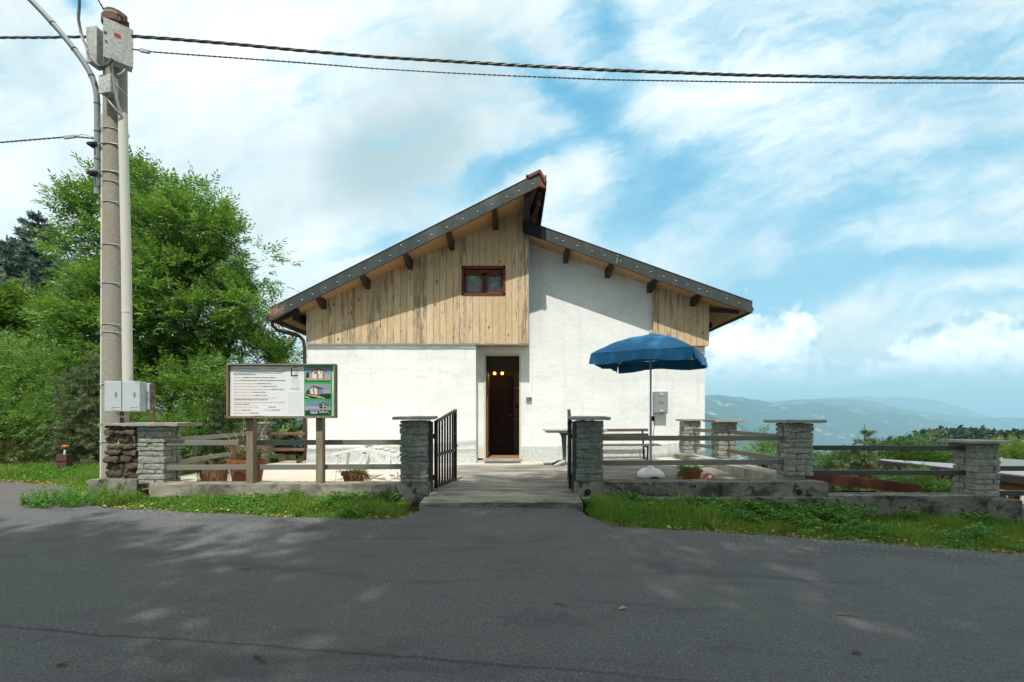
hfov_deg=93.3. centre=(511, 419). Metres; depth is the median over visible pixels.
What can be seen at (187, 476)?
wall
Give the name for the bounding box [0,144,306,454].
ash tree
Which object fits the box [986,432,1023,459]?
broadleaf tree
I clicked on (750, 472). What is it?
wall
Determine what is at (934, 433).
woodland
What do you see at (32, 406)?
hedge bush
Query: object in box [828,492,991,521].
wall
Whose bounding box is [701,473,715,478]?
toy ball
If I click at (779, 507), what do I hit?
weed clump
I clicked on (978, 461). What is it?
stone pillar
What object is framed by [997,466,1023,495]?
fence span
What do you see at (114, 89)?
feeder cable
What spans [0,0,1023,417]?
sky
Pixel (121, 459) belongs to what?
field stone block
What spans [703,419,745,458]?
stone pillar
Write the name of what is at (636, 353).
parasol
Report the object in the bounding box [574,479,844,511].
wall
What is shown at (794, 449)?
stone pillar
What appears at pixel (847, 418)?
ground
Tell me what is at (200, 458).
fence span
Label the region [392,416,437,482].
stone pillar
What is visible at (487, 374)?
door leaf
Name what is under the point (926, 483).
broadleaf tree
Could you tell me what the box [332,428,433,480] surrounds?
garden lounger
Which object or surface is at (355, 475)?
terracotta pot
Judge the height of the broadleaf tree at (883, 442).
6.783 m
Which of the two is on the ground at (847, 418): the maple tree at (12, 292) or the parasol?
the maple tree at (12, 292)
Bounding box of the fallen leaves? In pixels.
[2,467,1023,553]
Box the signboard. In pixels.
[226,364,337,483]
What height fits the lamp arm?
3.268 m
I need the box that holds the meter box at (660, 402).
[653,392,667,412]
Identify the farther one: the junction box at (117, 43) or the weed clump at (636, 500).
the junction box at (117, 43)
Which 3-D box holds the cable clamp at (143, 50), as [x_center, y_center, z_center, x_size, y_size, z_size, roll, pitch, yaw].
[-5.663,-5.655,7.405,0.196,0.057,0.040,0,0,-9]
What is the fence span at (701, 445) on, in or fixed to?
attached to the stone pillar at (687, 426)
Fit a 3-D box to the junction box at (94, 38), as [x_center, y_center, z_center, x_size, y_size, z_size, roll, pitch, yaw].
[-6.377,-5.710,7.438,0.187,0.540,0.192,0,0,9]
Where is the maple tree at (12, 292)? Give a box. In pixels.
[0,268,69,446]
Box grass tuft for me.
[87,483,141,506]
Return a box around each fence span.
[164,440,401,469]
[181,432,245,463]
[266,432,304,450]
[602,435,784,465]
[693,428,711,448]
[727,430,777,459]
[812,445,966,474]
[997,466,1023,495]
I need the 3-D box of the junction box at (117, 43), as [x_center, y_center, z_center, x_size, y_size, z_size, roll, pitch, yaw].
[-6.024,-5.725,7.393,0.354,0.590,0.175,0,0,-43]
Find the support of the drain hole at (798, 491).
attached to the wall at (814, 491)
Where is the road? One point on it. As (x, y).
(98, 597)
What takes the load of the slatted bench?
on the patio
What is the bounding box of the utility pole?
[86,7,132,477]
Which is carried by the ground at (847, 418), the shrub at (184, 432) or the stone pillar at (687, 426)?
the shrub at (184, 432)
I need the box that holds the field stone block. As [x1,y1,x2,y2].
[86,423,148,499]
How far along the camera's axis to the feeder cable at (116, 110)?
7.36 m
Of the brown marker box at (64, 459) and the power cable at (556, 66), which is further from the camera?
the brown marker box at (64, 459)
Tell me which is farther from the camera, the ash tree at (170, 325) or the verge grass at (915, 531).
the ash tree at (170, 325)
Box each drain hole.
[585,489,590,494]
[796,489,801,494]
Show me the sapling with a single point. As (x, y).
(770, 448)
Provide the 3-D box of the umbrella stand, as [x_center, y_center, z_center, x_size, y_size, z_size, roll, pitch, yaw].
[2.310,0.855,8.026,0.427,0.220,0.475,0,0,0]
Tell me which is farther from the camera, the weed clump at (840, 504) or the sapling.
the sapling
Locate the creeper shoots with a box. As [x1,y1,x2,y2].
[94,374,157,428]
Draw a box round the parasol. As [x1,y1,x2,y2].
[589,330,707,459]
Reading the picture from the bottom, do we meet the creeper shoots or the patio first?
the patio
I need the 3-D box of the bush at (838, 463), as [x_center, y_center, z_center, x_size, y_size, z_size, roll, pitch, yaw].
[11.683,3.127,16.997,2.640,3.703,2.454,0,0,0]
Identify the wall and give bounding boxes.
[149,481,398,500]
[180,463,270,479]
[396,481,430,508]
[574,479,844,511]
[674,454,804,478]
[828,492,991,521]
[986,497,1022,523]
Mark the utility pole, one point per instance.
(116, 340)
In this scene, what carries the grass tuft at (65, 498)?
on the ground at (847, 418)
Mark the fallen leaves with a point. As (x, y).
(901, 544)
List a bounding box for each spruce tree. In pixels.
[0,209,97,433]
[0,235,95,446]
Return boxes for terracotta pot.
[196,457,230,480]
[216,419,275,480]
[337,469,373,480]
[675,465,702,478]
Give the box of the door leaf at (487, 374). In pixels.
[486,372,489,456]
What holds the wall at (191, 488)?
on the ground at (847, 418)
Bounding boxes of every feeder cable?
[77,0,112,68]
[105,94,122,117]
[110,62,122,116]
[114,66,125,76]
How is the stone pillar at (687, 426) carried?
on the wall at (750, 472)
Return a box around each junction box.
[86,26,105,70]
[99,73,117,97]
[103,17,132,72]
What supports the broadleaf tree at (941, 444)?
on the ground at (847, 418)
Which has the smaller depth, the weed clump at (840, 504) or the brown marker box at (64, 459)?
the weed clump at (840, 504)
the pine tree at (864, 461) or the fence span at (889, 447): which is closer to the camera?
the fence span at (889, 447)
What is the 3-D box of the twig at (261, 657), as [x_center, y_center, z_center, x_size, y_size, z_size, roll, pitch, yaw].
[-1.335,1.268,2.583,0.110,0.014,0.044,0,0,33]
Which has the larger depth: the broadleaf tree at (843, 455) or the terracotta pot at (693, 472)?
the broadleaf tree at (843, 455)
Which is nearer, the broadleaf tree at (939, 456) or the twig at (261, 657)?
the twig at (261, 657)
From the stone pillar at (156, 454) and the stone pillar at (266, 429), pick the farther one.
the stone pillar at (266, 429)
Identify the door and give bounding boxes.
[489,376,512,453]
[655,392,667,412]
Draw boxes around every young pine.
[28,350,99,464]
[190,392,242,464]
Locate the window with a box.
[461,266,504,294]
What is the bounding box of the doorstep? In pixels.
[485,461,520,462]
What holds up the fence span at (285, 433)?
attached to the stone pillar at (266, 429)
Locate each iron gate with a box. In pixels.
[429,409,457,492]
[567,409,575,491]
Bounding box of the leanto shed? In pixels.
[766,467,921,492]
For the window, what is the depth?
11.10 m
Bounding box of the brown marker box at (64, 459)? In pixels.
[56,430,72,469]
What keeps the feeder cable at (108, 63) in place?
hanging from the junction box at (117, 43)
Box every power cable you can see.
[0,35,85,38]
[131,35,1023,79]
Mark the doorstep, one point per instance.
(502, 461)
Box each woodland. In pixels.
[811,425,953,460]
[938,425,1023,444]
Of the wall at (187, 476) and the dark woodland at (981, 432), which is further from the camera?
the dark woodland at (981, 432)
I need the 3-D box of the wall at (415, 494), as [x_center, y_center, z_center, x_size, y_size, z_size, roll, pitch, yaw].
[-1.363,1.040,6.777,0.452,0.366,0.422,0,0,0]
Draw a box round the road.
[0,481,1023,681]
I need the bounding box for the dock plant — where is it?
[339,503,371,517]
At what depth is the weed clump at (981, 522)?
6.34 m
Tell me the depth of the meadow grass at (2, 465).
9.61 m
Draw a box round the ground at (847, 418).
[0,394,1023,553]
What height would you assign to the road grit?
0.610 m
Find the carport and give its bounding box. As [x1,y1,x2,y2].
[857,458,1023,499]
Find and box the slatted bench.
[603,429,661,459]
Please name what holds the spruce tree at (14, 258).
on the ground at (847, 418)
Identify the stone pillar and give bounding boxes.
[121,422,202,483]
[241,422,276,462]
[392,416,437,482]
[568,416,610,480]
[675,419,703,452]
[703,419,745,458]
[763,419,826,475]
[937,439,1018,496]
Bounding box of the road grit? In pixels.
[14,486,1023,679]
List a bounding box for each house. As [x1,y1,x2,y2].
[266,169,753,462]
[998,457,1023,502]
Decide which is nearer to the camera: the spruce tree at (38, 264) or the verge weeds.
the verge weeds
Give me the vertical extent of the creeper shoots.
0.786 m
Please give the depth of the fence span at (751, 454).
8.20 m
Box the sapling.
[737,424,777,467]
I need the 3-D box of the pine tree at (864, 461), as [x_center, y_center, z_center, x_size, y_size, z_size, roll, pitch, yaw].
[11.337,2.475,15.505,2.249,4.660,2.140,0,0,0]
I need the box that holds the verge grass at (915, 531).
[0,462,1023,552]
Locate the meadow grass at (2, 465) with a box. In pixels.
[0,461,197,489]
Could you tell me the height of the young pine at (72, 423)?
2.499 m
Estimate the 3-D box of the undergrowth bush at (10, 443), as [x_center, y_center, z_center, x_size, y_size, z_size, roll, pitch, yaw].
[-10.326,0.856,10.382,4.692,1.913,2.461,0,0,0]
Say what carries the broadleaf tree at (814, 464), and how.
on the ground at (847, 418)
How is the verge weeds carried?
on the ground at (847, 418)
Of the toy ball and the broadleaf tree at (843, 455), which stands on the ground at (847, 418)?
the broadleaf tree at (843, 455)
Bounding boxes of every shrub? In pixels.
[92,350,298,457]
[265,418,306,457]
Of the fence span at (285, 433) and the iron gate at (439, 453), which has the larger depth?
the fence span at (285, 433)
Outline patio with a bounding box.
[141,457,744,512]
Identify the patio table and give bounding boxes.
[543,429,606,466]
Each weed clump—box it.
[610,490,650,507]
[663,492,696,506]
[725,498,756,513]
[759,497,801,515]
[816,498,853,514]
[953,515,999,528]
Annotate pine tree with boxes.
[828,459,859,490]
[831,424,889,491]
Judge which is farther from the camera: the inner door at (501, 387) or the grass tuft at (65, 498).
the inner door at (501, 387)
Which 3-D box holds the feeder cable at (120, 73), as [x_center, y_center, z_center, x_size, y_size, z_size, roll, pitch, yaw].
[-5.992,-5.347,7.388,0.158,0.239,0.057,0,0,-35]
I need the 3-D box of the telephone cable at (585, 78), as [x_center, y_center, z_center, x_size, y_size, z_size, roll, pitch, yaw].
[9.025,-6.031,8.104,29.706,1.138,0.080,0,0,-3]
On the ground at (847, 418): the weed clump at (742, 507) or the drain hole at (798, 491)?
the weed clump at (742, 507)
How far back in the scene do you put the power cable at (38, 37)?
7.75 m
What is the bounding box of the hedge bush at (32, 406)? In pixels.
[0,323,135,461]
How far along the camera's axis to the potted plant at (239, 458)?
7.21 m
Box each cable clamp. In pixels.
[63,134,93,138]
[135,48,149,53]
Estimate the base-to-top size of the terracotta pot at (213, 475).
0.468 m
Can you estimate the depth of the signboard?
6.61 m
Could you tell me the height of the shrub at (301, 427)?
2.517 m
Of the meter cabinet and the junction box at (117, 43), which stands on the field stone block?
the meter cabinet
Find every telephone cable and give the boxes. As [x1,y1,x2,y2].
[0,136,93,142]
[132,49,1023,83]
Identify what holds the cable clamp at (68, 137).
attached to the telephone cable at (12, 141)
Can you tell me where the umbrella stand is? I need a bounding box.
[637,465,664,478]
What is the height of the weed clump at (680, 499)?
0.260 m
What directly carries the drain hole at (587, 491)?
attached to the wall at (814, 491)
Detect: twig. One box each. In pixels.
[57,660,70,665]
[253,654,266,660]
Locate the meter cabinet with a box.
[104,381,154,422]
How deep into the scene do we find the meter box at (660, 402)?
11.33 m
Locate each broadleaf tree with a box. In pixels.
[811,451,857,475]
[813,444,896,490]
[857,431,909,457]
[863,458,955,492]
[879,432,954,491]
[889,431,955,484]
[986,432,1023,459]
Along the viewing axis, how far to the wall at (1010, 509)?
6.64 m
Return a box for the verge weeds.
[0,461,1023,553]
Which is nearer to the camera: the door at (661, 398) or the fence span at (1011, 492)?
the fence span at (1011, 492)
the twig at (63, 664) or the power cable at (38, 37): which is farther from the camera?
the power cable at (38, 37)
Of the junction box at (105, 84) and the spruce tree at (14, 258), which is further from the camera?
the spruce tree at (14, 258)
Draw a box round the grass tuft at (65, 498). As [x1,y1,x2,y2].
[17,479,117,508]
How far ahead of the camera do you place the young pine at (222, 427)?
10.05 m
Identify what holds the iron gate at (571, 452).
attached to the stone pillar at (589, 447)
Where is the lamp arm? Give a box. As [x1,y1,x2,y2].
[27,0,100,194]
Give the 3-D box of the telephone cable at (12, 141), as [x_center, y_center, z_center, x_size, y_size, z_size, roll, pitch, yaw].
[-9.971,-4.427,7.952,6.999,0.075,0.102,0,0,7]
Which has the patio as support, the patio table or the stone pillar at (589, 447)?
the patio table
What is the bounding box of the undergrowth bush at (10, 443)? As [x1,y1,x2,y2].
[0,423,99,464]
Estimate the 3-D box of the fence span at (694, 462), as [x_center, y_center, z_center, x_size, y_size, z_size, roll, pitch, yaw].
[2.675,0.444,7.005,2.852,0.429,0.035,0,0,-2]
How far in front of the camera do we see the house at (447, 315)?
11.10 m

